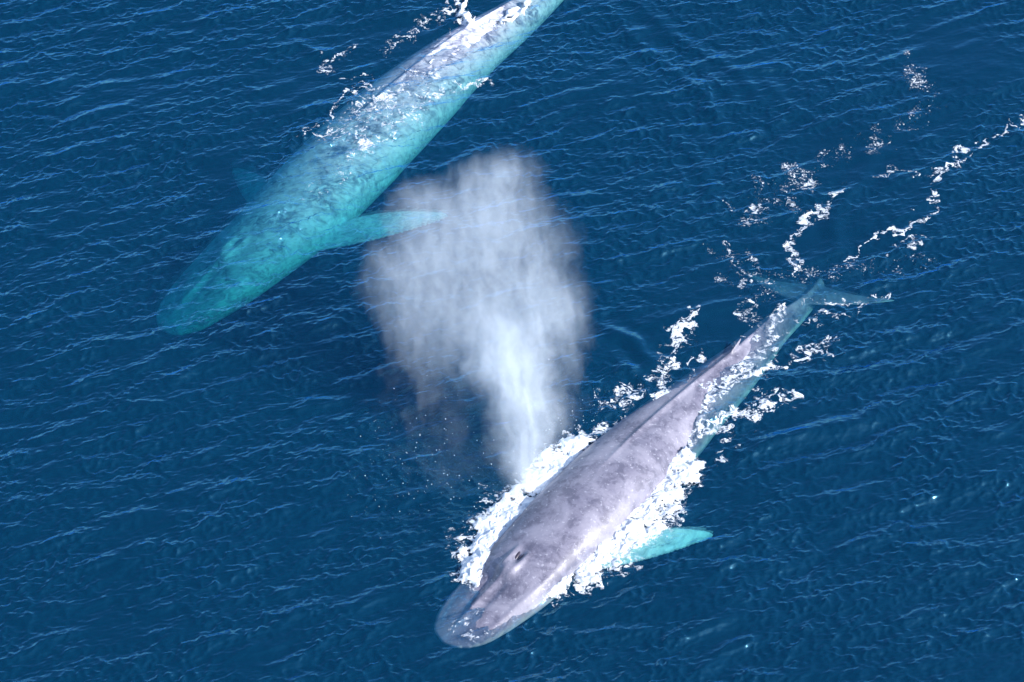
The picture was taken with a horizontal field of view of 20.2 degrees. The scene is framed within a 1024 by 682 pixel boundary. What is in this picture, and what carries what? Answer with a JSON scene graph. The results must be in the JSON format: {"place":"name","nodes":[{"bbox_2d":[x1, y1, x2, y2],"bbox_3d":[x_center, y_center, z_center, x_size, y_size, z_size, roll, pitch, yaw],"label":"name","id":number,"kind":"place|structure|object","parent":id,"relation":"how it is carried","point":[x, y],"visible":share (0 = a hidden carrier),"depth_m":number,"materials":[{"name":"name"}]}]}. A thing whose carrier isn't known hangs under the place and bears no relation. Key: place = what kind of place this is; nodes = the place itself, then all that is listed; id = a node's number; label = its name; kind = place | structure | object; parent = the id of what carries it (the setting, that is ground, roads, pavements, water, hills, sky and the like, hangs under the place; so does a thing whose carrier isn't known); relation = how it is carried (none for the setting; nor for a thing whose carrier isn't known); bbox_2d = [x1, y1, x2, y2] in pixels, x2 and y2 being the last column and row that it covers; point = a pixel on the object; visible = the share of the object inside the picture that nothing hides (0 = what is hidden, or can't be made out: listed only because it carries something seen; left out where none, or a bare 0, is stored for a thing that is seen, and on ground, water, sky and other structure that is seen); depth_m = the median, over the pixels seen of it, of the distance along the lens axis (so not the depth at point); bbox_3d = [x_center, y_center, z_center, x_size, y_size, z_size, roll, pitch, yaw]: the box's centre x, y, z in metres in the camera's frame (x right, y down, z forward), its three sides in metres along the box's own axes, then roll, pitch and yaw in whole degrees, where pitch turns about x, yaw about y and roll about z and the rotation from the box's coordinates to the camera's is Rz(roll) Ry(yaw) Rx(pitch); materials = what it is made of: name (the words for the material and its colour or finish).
{"place":"outdoors","nodes":[
{"label":"outdoors","id":0,"kind":"place"},
{"bbox_2d":[446,0,530,29],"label":"white water","id":1,"kind":"structure","parent":0,"point":[514,12],"depth_m":122.47,"materials":[{"name":"white liquid"}]},
{"bbox_2d":[0,0,1023,679],"bbox_3d":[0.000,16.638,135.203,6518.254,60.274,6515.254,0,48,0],"label":"sea water","id":2,"kind":"structure","parent":0,"point":[420,182],"depth_m":117.07,"materials":[{"name":"liquid"}]},
{"bbox_2d":[319,46,365,78],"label":"sea foam","id":3,"kind":"object","parent":2,"relation":"on","point":[333,60],"visible":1,"depth_m":120.50,"materials":[{"name":"white"}]},
{"bbox_2d":[156,0,562,335],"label":"whale","id":4,"kind":"object","parent":2,"relation":"on","point":[238,238],"visible":0.96,"depth_m":117.90},
{"bbox_2d":[304,81,444,137],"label":"sea foam","id":5,"kind":"object","parent":2,"relation":"on","point":[384,97],"visible":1,"depth_m":118.92,"materials":[{"name":"white"}]},
{"bbox_2d":[324,61,448,173],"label":"sea foam","id":6,"kind":"object","parent":2,"relation":"on","point":[365,143],"visible":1,"depth_m":118.05,"materials":[{"name":"white"}]},
{"bbox_2d":[385,8,455,51],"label":"sea foam","id":7,"kind":"object","parent":2,"relation":"on","point":[448,11],"visible":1,"depth_m":122.41,"materials":[{"name":"white"}]},
{"bbox_2d":[405,59,491,92],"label":"sea foam","id":8,"kind":"object","parent":2,"relation":"on","point":[485,79],"visible":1,"depth_m":119.52,"materials":[{"name":"white"}]},
{"bbox_2d":[453,584,516,638],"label":"sea foam","id":9,"kind":"object","parent":2,"relation":"on","point":[468,623],"visible":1,"depth_m":100.81,"materials":[{"name":"white"}]},
{"bbox_2d":[351,392,639,536],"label":"spray droplets","id":10,"kind":"object","parent":2,"relation":"on","point":[478,467],"visible":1,"depth_m":105.03,"materials":[{"name":"white liquid"}]},
{"bbox_2d":[446,430,596,586],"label":"white water","id":11,"kind":"structure","parent":2,"relation":"on","point":[491,529],"depth_m":104.42,"materials":[{"name":"white liquid"}]},
{"bbox_2d":[568,384,645,436],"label":"sea foam","id":12,"kind":"object","parent":2,"relation":"on","point":[601,427],"visible":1,"depth_m":107.93,"materials":[{"name":"white"}]},
{"bbox_2d":[434,274,893,647],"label":"whale","id":13,"kind":"object","parent":2,"relation":"on","point":[587,504],"visible":0.9,"depth_m":104.38,"materials":[{"name":"grey"}]},
{"bbox_2d":[646,305,705,399],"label":"sea foam","id":14,"kind":"object","parent":2,"relation":"on","point":[677,333],"visible":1,"depth_m":109.92,"materials":[{"name":"white"}]},
{"bbox_2d":[700,308,784,415],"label":"sea foam","id":15,"kind":"object","parent":2,"relation":"on","point":[748,357],"visible":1,"depth_m":109.45,"materials":[{"name":"white"}]},
{"bbox_2d":[687,335,833,461],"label":"sea foam","id":16,"kind":"object","parent":2,"relation":"on","point":[707,401],"visible":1,"depth_m":107.71,"materials":[{"name":"white"}]},
{"bbox_2d":[723,166,845,320],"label":"sea foam","id":17,"kind":"object","parent":2,"relation":"on","point":[802,221],"visible":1,"depth_m":114.29,"materials":[{"name":"white"}]},
{"bbox_2d":[699,294,890,387],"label":"sea foam","id":18,"kind":"object","parent":2,"relation":"on","point":[783,304],"visible":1,"depth_m":111.12,"materials":[{"name":"white"}]},
{"bbox_2d":[717,53,934,293],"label":"sea foam","id":19,"kind":"object","parent":2,"relation":"on","point":[824,155],"visible":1,"depth_m":116.35,"materials":[{"name":"white"}]},
{"bbox_2d":[845,170,944,260],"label":"sea foam","id":20,"kind":"object","parent":2,"relation":"on","point":[902,230],"visible":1,"depth_m":113.88,"materials":[{"name":"white"}]},
{"bbox_2d":[880,114,1023,177],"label":"sea foam","id":21,"kind":"object","parent":2,"relation":"on","point":[964,150],"visible":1,"depth_m":116.99,"materials":[{"name":"white"}]},
{"bbox_2d":[0,0,1023,681],"label":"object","id":22,"kind":"structure","parent":0,"point":[900,601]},
{"bbox_2d":[545,446,705,605],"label":"white water","id":23,"kind":"structure","parent":0,"point":[638,534],"depth_m":103.69,"materials":[{"name":"white liquid"}]}
]}

